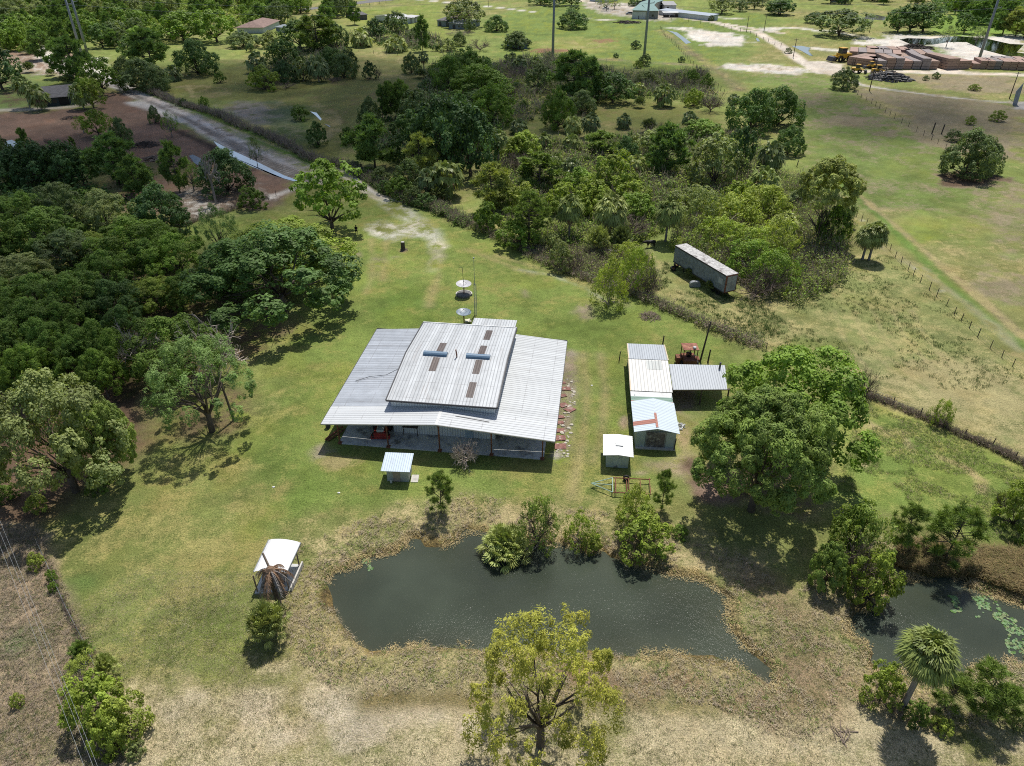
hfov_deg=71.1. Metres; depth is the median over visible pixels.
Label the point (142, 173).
tree
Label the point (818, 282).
undergrowth
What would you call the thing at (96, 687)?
bush
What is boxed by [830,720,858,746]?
fallen frond
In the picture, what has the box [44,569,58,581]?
bush
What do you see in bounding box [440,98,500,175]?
broadleaf tree
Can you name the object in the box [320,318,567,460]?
metal barn
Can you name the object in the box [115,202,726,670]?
lawn grass
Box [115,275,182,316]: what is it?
broadleaf tree
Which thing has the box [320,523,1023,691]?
shore straw
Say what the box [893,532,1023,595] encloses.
reeds
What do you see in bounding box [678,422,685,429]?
rag heap
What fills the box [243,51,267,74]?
palm tree
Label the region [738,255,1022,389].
paddock weeds
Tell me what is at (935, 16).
broadleaf tree
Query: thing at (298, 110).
bush
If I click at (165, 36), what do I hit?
woodland tree
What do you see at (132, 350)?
bare tree
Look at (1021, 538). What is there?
bush
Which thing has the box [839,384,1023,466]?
hedge weeds
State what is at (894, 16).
broadleaf tree
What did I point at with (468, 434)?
door
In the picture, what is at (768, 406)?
broadleaf tree
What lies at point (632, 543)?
bare bush
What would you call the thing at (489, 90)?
bushy tree
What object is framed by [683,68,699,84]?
bush
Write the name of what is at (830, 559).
tree
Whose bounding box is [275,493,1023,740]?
bank grass
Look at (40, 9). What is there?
pine tree
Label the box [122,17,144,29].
woodland tree
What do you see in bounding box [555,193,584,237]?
palm tree
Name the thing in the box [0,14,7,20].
pine tree
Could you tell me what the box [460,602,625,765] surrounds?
tree
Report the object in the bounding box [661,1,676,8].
white house
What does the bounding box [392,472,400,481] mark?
door
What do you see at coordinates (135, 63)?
bushy tree
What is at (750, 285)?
bare bush
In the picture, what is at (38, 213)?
broadleaf tree
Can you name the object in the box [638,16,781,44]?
wire fence
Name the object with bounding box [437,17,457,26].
grey barn
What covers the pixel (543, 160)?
tree
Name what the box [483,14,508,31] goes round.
bushy tree
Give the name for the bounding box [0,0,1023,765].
ground
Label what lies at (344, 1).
woodland tree
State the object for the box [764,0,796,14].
broadleaf tree
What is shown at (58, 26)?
pine tree
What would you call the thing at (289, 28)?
broadleaf tree
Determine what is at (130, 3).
woodland tree
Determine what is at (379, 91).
pine tree
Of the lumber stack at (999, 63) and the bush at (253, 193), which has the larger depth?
the lumber stack at (999, 63)
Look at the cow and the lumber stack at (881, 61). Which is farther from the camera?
the lumber stack at (881, 61)
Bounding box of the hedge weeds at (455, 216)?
[327,155,476,226]
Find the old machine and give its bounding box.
[675,343,699,364]
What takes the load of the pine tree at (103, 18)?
on the ground at (956, 240)
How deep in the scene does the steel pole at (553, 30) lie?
304.31 m
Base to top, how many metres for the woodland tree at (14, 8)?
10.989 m
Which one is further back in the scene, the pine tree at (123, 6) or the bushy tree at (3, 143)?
the pine tree at (123, 6)
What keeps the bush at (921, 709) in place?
on the ground at (956, 240)
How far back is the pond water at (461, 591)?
63.30 m
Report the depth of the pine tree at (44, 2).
446.67 m
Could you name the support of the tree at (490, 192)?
on the ground at (956, 240)
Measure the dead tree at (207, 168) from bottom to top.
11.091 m
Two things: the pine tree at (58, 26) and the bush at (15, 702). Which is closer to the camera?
the bush at (15, 702)
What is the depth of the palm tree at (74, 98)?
221.93 m
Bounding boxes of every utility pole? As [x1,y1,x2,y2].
[869,55,880,90]
[1009,72,1020,98]
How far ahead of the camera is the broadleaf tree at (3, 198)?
140.60 m
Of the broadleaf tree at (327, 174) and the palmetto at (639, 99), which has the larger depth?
the palmetto at (639, 99)
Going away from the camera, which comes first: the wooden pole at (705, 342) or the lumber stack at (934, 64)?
the wooden pole at (705, 342)
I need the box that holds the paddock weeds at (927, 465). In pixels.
[838,406,1023,547]
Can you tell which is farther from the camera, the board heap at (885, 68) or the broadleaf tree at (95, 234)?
the board heap at (885, 68)
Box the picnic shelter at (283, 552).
[252,539,303,593]
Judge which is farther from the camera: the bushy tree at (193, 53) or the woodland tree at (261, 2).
the woodland tree at (261, 2)
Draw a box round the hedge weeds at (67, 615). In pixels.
[45,563,84,640]
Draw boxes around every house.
[41,84,75,106]
[235,17,279,32]
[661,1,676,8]
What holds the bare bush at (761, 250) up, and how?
on the ground at (956, 240)
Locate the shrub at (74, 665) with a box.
[61,647,106,691]
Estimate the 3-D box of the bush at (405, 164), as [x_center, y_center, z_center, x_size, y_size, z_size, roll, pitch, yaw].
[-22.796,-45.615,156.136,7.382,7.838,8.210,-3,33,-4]
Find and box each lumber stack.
[847,53,869,64]
[849,47,857,55]
[855,54,875,65]
[857,47,866,54]
[862,56,879,66]
[867,48,874,54]
[869,56,886,67]
[875,48,883,54]
[876,46,888,49]
[876,53,895,68]
[883,49,891,53]
[885,53,904,68]
[886,46,899,49]
[892,49,901,55]
[896,46,909,52]
[901,56,912,68]
[903,56,922,68]
[904,48,918,55]
[911,54,931,69]
[913,49,925,55]
[921,49,934,52]
[925,52,960,69]
[929,57,939,68]
[949,55,971,68]
[970,60,979,68]
[974,57,987,68]
[982,57,995,68]
[988,57,1002,68]
[997,58,1010,69]
[1005,58,1018,69]
[1012,58,1023,70]
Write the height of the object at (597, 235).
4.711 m
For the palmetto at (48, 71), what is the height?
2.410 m
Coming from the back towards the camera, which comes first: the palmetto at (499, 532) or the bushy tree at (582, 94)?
the bushy tree at (582, 94)
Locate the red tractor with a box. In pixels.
[370,425,392,438]
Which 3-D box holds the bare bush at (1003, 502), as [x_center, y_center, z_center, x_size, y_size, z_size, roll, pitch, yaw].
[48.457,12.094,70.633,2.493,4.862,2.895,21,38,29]
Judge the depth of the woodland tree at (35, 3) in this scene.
418.56 m
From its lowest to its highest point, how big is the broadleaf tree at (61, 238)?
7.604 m
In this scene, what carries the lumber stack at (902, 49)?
on the ground at (956, 240)
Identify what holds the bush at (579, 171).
on the ground at (956, 240)
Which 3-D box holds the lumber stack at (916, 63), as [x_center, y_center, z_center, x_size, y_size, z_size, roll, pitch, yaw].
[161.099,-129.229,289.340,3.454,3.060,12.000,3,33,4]
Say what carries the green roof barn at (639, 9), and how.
on the ground at (956, 240)
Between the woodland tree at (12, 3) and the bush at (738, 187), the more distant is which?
the woodland tree at (12, 3)
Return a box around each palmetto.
[22,61,34,69]
[45,68,54,74]
[58,73,75,81]
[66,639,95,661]
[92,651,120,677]
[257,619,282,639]
[412,68,427,76]
[425,181,451,198]
[475,521,533,573]
[492,527,516,557]
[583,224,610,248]
[611,223,632,246]
[632,95,644,105]
[640,117,657,129]
[683,267,694,277]
[705,280,713,289]
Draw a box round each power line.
[0,533,92,764]
[0,547,83,764]
[1,524,96,763]
[6,3,1020,14]
[126,0,1023,6]
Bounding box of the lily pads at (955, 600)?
[947,595,962,612]
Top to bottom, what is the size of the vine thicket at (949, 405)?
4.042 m
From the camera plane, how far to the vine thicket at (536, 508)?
66.83 m
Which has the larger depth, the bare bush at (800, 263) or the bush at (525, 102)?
the bush at (525, 102)
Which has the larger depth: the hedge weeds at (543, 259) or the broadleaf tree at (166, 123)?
the broadleaf tree at (166, 123)
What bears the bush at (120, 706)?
on the ground at (956, 240)
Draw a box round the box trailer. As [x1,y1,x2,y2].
[673,243,738,294]
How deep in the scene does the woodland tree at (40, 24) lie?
332.26 m
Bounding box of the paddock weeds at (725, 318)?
[658,261,781,337]
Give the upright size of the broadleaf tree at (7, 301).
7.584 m
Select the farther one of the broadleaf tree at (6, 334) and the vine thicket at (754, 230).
the vine thicket at (754, 230)
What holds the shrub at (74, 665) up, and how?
on the ground at (956, 240)
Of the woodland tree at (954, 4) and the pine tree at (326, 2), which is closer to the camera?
the pine tree at (326, 2)
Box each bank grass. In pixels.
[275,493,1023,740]
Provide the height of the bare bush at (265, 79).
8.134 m
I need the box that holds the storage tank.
[689,280,700,286]
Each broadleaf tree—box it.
[0,47,22,89]
[0,148,42,185]
[0,196,28,219]
[0,218,26,253]
[0,233,13,255]
[0,251,56,292]
[0,271,71,314]
[0,276,7,304]
[0,293,27,331]
[0,296,64,345]
[0,319,41,370]
[0,342,67,397]
[0,348,23,394]
[0,367,131,498]
[1,189,49,221]
[2,205,87,254]
[8,137,64,185]
[12,316,74,369]
[16,39,39,51]
[30,181,89,225]
[31,227,95,270]
[35,269,115,325]
[35,301,91,340]
[36,139,85,184]
[45,333,92,381]
[59,148,98,184]
[67,318,122,370]
[69,231,114,255]
[71,116,89,132]
[72,187,138,233]
[73,249,133,291]
[73,348,129,397]
[74,56,123,93]
[75,77,107,108]
[77,109,113,135]
[81,214,178,264]
[82,279,145,325]
[85,328,146,384]
[99,304,144,338]
[115,36,153,58]
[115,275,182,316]
[119,312,220,386]
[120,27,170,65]
[126,237,170,276]
[136,232,205,279]
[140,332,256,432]
[149,8,206,40]
[158,274,199,311]
[160,110,178,136]
[177,157,196,190]
[177,218,363,334]
[178,242,273,302]
[191,8,234,41]
[218,214,358,286]
[247,136,261,166]
[263,39,297,65]
[276,17,313,48]
[288,157,367,231]
[364,16,385,37]
[382,10,408,33]
[385,109,435,159]
[396,88,435,115]
[407,91,469,163]
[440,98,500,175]
[442,0,485,22]
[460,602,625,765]
[464,89,492,103]
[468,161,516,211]
[501,135,527,158]
[509,129,541,155]
[511,82,520,90]
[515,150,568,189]
[524,63,556,89]
[528,0,552,4]
[544,0,566,4]
[565,0,581,4]
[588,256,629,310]
[594,70,639,102]
[601,0,613,10]
[608,0,620,8]
[681,118,724,137]
[687,132,744,185]
[689,383,839,516]
[708,0,735,13]
[712,343,883,473]
[726,123,757,169]
[734,0,748,9]
[745,0,764,8]
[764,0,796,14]
[766,0,790,14]
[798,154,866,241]
[804,11,825,22]
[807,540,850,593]
[814,8,877,35]
[884,6,915,32]
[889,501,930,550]
[893,4,931,32]
[910,2,953,31]
[920,500,992,571]
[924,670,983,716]
[939,26,957,47]
[955,13,981,32]
[955,654,1023,722]
[968,27,986,43]
[1009,19,1023,37]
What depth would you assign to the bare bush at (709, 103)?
221.41 m
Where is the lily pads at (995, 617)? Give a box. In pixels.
[971,595,1023,653]
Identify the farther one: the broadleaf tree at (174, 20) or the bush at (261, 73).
the broadleaf tree at (174, 20)
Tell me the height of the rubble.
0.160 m
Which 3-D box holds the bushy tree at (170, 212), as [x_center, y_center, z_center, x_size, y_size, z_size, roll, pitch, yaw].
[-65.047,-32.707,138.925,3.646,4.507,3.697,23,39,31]
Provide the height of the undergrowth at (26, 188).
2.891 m
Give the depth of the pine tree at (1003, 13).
366.24 m
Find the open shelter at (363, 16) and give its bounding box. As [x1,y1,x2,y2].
[345,11,367,19]
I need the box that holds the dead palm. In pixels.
[255,552,294,605]
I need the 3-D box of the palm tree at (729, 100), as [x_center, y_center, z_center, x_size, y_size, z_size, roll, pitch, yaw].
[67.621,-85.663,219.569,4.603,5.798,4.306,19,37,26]
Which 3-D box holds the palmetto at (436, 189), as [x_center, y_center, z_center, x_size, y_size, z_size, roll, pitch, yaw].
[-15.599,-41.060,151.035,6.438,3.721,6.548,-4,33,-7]
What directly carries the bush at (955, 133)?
on the ground at (956, 240)
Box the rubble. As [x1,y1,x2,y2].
[555,379,575,457]
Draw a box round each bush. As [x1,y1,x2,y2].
[0,482,20,505]
[8,692,24,708]
[22,493,47,514]
[26,551,45,572]
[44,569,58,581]
[47,581,58,592]
[56,668,128,740]
[83,472,110,497]
[84,709,131,763]
[85,687,155,756]
[121,739,147,761]
[198,96,209,105]
[213,71,226,82]
[226,195,238,204]
[236,185,268,209]
[241,597,291,649]
[245,43,254,51]
[245,64,279,91]
[258,30,279,46]
[261,70,282,85]
[277,81,298,89]
[290,104,309,121]
[305,120,328,147]
[325,76,340,83]
[338,127,353,141]
[343,46,360,71]
[359,166,374,176]
[361,60,376,79]
[371,166,390,182]
[374,68,381,77]
[376,179,390,194]
[384,175,413,198]
[391,158,421,189]
[403,185,425,204]
[404,28,422,40]
[414,192,436,209]
[437,37,459,51]
[446,30,471,35]
[463,18,475,31]
[464,39,489,49]
[473,201,502,230]
[494,221,540,251]
[498,152,522,170]
[500,30,532,47]
[503,52,518,64]
[504,30,531,48]
[504,65,527,77]
[505,150,529,165]
[505,181,549,214]
[518,100,528,109]
[518,494,555,543]
[539,231,561,250]
[545,181,579,210]
[546,116,563,127]
[547,241,573,272]
[559,166,600,189]
[564,250,585,269]
[566,5,578,9]
[573,183,603,216]
[574,173,614,211]
[580,531,602,556]
[589,148,641,189]
[591,78,608,96]
[614,504,675,566]
[614,521,646,560]
[615,179,652,207]
[618,192,656,219]
[624,212,652,235]
[628,0,638,5]
[630,40,641,48]
[631,128,670,154]
[633,60,641,67]
[637,258,663,297]
[639,53,650,65]
[663,69,687,85]
[670,183,718,217]
[671,523,688,541]
[678,56,685,62]
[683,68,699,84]
[683,87,703,106]
[687,67,707,76]
[697,95,724,111]
[700,73,713,88]
[715,230,764,267]
[719,179,756,209]
[732,268,778,300]
[740,184,793,221]
[744,253,794,297]
[782,250,815,275]
[784,47,792,53]
[814,204,853,246]
[829,503,877,557]
[844,525,880,593]
[845,548,907,615]
[858,659,907,712]
[859,363,881,401]
[887,688,908,718]
[901,698,932,730]
[931,411,954,425]
[931,714,954,738]
[932,71,940,78]
[944,128,962,142]
[965,115,976,124]
[967,84,982,90]
[987,482,1022,516]
[988,110,1007,121]
[990,477,1023,533]
[1007,706,1023,731]
[1014,532,1023,546]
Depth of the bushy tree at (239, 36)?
330.35 m
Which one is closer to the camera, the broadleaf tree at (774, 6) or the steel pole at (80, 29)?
the steel pole at (80, 29)
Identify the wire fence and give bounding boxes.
[34,538,92,660]
[487,227,1023,458]
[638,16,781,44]
[660,26,724,92]
[850,85,968,150]
[856,209,1023,372]
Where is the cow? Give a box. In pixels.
[642,240,655,246]
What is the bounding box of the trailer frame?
[591,475,650,495]
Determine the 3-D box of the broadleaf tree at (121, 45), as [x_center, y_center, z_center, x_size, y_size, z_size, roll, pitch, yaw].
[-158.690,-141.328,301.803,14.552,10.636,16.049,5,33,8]
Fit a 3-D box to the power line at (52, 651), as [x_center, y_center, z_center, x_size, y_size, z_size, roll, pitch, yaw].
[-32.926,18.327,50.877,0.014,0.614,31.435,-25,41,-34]
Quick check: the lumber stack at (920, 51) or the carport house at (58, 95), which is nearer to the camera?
the carport house at (58, 95)
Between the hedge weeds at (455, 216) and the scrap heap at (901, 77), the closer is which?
the hedge weeds at (455, 216)
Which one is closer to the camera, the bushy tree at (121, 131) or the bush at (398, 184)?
the bush at (398, 184)
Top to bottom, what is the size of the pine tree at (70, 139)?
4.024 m
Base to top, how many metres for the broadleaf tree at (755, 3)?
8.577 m
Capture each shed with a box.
[276,24,286,32]
[381,452,413,482]
[404,15,418,22]
[449,19,479,28]
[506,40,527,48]
[603,434,633,467]
[627,343,672,402]
[631,398,679,450]
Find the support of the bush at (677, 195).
on the ground at (956, 240)
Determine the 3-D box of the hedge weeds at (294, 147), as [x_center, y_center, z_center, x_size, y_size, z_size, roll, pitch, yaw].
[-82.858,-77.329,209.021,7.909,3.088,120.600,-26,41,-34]
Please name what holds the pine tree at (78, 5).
on the ground at (956, 240)
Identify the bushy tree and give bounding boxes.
[0,135,14,153]
[108,116,133,147]
[110,54,136,78]
[116,56,171,91]
[125,180,191,237]
[140,65,170,91]
[147,105,161,123]
[166,205,184,225]
[171,38,219,75]
[192,146,255,199]
[224,29,259,48]
[271,59,295,82]
[315,45,344,68]
[325,22,349,46]
[328,52,357,78]
[356,95,382,124]
[400,51,421,73]
[429,54,469,90]
[434,90,481,155]
[448,63,514,96]
[449,45,492,83]
[452,31,466,46]
[470,81,516,126]
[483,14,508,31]
[541,84,577,130]
[557,9,588,28]
[565,89,597,114]
[614,134,640,161]
[634,70,660,84]
[724,86,779,137]
[753,84,807,127]
[771,124,807,156]
[830,66,859,90]
[938,125,1002,181]
[963,134,1007,174]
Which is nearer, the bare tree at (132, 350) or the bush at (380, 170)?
the bare tree at (132, 350)
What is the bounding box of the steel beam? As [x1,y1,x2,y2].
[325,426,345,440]
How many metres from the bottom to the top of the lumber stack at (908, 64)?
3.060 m
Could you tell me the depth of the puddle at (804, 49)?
328.85 m
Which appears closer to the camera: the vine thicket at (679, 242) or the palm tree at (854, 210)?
the vine thicket at (679, 242)
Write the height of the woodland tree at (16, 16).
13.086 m
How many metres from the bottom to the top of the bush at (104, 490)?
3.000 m
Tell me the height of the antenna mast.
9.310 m
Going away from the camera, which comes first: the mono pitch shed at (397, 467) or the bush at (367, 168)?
the mono pitch shed at (397, 467)
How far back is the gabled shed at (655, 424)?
80.63 m
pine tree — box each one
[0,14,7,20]
[15,127,29,147]
[18,7,30,23]
[23,25,53,57]
[31,5,56,22]
[39,0,50,4]
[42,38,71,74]
[45,0,65,15]
[45,16,70,38]
[48,0,64,20]
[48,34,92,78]
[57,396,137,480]
[58,6,73,25]
[61,0,77,12]
[64,19,83,39]
[67,136,76,148]
[69,0,86,13]
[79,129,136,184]
[82,10,96,31]
[99,11,114,26]
[103,28,118,47]
[108,0,120,6]
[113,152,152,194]
[117,2,129,17]
[150,0,167,23]
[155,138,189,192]
[185,4,200,21]
[187,0,210,11]
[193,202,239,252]
[194,0,202,14]
[211,0,222,8]
[223,0,232,8]
[251,3,266,19]
[286,1,295,12]
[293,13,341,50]
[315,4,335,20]
[316,0,337,19]
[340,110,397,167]
[346,2,360,23]
[374,83,389,117]
[380,79,399,114]
[389,78,412,113]
[401,130,440,175]
[413,13,430,50]
[423,469,453,513]
[502,188,557,239]
[546,48,595,95]
[570,54,603,97]
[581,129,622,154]
[642,120,696,173]
[652,468,677,510]
[958,0,974,12]
[963,0,993,21]
[980,0,1000,16]
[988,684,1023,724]
[991,0,1023,33]
[999,0,1012,11]
[1001,5,1023,35]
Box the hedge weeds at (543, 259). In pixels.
[464,219,769,349]
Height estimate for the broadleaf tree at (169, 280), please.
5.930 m
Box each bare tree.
[113,317,185,374]
[173,311,248,382]
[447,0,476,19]
[450,438,480,471]
[452,437,476,467]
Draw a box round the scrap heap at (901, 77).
[863,70,915,82]
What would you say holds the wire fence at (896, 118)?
on the ground at (956, 240)
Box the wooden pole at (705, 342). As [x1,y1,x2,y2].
[700,321,710,361]
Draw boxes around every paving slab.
[554,443,565,449]
[556,428,564,432]
[556,435,565,440]
[560,402,567,407]
[562,386,570,390]
[563,406,575,412]
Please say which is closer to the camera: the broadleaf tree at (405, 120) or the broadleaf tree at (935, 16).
the broadleaf tree at (405, 120)
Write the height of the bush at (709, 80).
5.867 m
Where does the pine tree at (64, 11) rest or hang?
on the ground at (956, 240)
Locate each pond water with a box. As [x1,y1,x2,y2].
[324,529,777,686]
[851,576,1023,675]
[865,15,885,19]
[900,36,1023,56]
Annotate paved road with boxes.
[299,0,390,10]
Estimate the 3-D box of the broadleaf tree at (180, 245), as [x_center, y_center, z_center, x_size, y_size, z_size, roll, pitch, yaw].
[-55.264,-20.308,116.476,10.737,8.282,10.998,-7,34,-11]
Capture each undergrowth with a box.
[0,144,162,212]
[0,187,186,389]
[16,0,268,45]
[253,40,352,85]
[349,24,443,50]
[361,49,510,170]
[481,173,681,246]
[492,126,786,210]
[495,47,726,123]
[515,235,661,296]
[667,163,857,305]
[929,0,1020,27]
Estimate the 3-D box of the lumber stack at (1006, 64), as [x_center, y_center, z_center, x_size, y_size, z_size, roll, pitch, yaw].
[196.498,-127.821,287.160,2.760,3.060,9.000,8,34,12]
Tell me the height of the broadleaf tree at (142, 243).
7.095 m
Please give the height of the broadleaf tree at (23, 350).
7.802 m
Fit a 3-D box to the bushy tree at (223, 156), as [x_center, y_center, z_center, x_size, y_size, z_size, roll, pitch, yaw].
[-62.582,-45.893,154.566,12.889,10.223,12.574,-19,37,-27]
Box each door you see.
[58,97,69,104]
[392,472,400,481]
[465,430,473,437]
[613,455,621,467]
[632,12,638,18]
[639,12,645,18]
[646,432,655,446]
[655,433,665,446]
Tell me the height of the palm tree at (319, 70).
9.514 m
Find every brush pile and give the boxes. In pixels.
[60,115,80,119]
[132,140,159,148]
[142,155,158,161]
[613,20,641,23]
[637,310,661,321]
[900,42,934,49]
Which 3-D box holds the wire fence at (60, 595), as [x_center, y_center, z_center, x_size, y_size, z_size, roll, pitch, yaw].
[-37.455,19.657,60.794,0.242,1.209,22.846,-26,41,-34]
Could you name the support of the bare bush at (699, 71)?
on the ground at (956, 240)
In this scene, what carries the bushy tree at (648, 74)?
on the ground at (956, 240)
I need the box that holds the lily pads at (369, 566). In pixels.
[362,558,373,570]
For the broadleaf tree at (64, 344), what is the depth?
88.80 m
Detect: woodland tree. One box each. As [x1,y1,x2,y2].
[0,0,11,14]
[0,6,8,17]
[0,13,37,32]
[0,31,16,49]
[2,19,42,51]
[4,0,25,8]
[6,1,20,9]
[7,6,25,15]
[24,4,35,16]
[29,0,51,14]
[31,14,47,28]
[33,17,50,43]
[62,14,83,32]
[68,13,95,34]
[76,8,94,20]
[80,0,91,8]
[84,22,112,47]
[86,0,103,19]
[92,1,126,22]
[101,18,128,43]
[112,28,128,46]
[120,9,147,27]
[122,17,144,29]
[124,0,141,11]
[124,25,148,38]
[126,10,154,28]
[133,0,156,10]
[141,1,154,17]
[148,32,161,42]
[158,18,179,38]
[161,0,179,15]
[203,0,223,17]
[211,0,227,7]
[236,4,248,16]
[239,10,259,23]
[245,0,264,7]
[248,2,265,17]
[264,0,292,22]
[289,0,311,13]
[331,0,344,17]
[336,0,352,11]
[836,0,852,3]
[910,0,924,3]
[947,0,966,12]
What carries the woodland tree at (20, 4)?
on the ground at (956, 240)
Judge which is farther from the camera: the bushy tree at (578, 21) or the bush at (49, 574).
the bushy tree at (578, 21)
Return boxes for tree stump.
[400,241,406,251]
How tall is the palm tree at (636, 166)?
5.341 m
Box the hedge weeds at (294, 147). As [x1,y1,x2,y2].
[146,86,336,162]
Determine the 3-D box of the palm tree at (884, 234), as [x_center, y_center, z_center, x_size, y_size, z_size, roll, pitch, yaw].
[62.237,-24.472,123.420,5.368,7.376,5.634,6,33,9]
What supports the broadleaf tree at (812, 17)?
on the ground at (956, 240)
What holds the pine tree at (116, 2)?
on the ground at (956, 240)
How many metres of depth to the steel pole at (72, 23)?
304.69 m
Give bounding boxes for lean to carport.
[669,362,729,404]
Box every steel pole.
[64,0,81,50]
[71,0,88,52]
[551,0,559,55]
[643,0,654,54]
[978,0,1001,56]
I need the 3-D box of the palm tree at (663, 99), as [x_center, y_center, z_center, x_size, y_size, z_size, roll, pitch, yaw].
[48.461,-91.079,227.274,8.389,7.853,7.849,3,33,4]
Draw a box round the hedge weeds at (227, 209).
[177,195,269,227]
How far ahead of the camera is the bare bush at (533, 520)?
67.33 m
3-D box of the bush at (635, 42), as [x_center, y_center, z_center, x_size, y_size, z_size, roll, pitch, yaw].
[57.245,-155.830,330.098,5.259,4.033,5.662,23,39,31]
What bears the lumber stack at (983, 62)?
on the ground at (956, 240)
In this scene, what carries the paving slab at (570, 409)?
on the ground at (956, 240)
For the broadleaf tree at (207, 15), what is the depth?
341.69 m
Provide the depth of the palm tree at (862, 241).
122.51 m
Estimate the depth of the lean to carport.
88.36 m
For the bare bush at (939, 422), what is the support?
on the ground at (956, 240)
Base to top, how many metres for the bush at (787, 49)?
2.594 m
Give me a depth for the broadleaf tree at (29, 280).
105.56 m
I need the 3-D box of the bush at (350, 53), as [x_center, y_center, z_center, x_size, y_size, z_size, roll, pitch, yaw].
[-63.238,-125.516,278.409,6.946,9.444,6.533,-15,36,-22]
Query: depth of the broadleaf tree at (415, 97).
199.50 m
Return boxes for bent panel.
[1013,83,1023,104]
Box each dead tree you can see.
[198,150,220,203]
[219,381,233,420]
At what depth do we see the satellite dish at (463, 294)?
113.12 m
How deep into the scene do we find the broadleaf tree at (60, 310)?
96.37 m
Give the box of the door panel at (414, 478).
[411,475,418,481]
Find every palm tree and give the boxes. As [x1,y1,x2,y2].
[10,75,33,107]
[24,83,50,110]
[67,82,94,108]
[162,65,182,81]
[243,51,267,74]
[291,56,312,80]
[305,54,329,81]
[348,26,373,47]
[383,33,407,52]
[415,166,443,197]
[417,51,428,68]
[428,160,463,199]
[490,127,508,161]
[509,118,528,134]
[511,55,526,70]
[513,55,526,70]
[528,56,542,65]
[536,131,553,151]
[550,152,565,168]
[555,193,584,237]
[561,133,581,153]
[562,115,582,134]
[562,157,580,174]
[579,112,601,134]
[593,193,629,235]
[616,113,631,129]
[626,154,646,173]
[632,82,645,95]
[652,83,676,107]
[652,197,683,241]
[682,111,698,127]
[726,93,739,110]
[748,165,781,188]
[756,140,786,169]
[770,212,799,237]
[789,189,808,209]
[838,202,859,225]
[852,222,881,259]
[863,220,891,260]
[894,623,964,715]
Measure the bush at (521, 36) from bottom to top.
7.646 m
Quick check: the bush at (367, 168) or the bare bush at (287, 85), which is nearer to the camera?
the bush at (367, 168)
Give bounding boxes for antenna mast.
[473,257,476,315]
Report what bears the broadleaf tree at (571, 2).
on the ground at (956, 240)
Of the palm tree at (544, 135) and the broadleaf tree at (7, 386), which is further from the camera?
the palm tree at (544, 135)
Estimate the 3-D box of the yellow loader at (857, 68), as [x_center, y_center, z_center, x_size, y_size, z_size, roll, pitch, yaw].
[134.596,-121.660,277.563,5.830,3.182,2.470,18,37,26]
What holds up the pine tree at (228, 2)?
on the ground at (956, 240)
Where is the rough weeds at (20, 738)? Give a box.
[0,521,126,765]
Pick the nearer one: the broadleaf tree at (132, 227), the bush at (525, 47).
the broadleaf tree at (132, 227)
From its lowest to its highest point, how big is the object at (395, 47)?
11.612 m
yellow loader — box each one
[826,47,851,61]
[851,64,866,73]
[862,61,876,68]
[871,64,885,72]
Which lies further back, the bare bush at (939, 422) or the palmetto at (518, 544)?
the bare bush at (939, 422)
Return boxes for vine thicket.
[516,493,560,557]
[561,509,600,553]
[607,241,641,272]
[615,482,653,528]
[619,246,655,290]
[669,235,691,250]
[677,184,730,233]
[688,214,743,253]
[696,191,764,234]
[720,224,779,263]
[725,236,782,278]
[740,183,798,225]
[747,246,807,294]
[754,214,804,259]
[768,260,805,288]
[827,497,902,568]
[926,398,956,426]
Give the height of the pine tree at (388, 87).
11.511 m
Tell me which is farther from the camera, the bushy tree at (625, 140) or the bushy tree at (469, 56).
the bushy tree at (469, 56)
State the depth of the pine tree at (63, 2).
425.11 m
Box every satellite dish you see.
[456,268,471,298]
[456,308,470,323]
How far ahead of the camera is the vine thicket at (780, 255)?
112.74 m
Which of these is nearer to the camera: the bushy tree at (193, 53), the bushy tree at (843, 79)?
the bushy tree at (843, 79)
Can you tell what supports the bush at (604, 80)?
on the ground at (956, 240)
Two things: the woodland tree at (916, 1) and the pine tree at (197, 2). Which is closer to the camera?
the pine tree at (197, 2)
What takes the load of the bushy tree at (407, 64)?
on the ground at (956, 240)
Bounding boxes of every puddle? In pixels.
[7,140,16,147]
[667,30,690,43]
[793,46,812,55]
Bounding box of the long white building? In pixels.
[658,8,717,20]
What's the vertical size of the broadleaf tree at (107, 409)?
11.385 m
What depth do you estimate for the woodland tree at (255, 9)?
417.10 m
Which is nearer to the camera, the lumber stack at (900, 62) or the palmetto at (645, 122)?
the palmetto at (645, 122)
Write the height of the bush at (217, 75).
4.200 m
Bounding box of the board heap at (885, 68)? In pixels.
[870,67,897,77]
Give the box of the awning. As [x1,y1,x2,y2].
[662,11,678,16]
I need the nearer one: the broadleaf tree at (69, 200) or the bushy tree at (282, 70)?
the broadleaf tree at (69, 200)
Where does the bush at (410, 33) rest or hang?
on the ground at (956, 240)
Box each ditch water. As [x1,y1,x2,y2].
[190,155,200,164]
[215,142,296,180]
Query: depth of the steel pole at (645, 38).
309.94 m
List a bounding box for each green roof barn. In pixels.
[632,0,662,18]
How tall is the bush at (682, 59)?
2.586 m

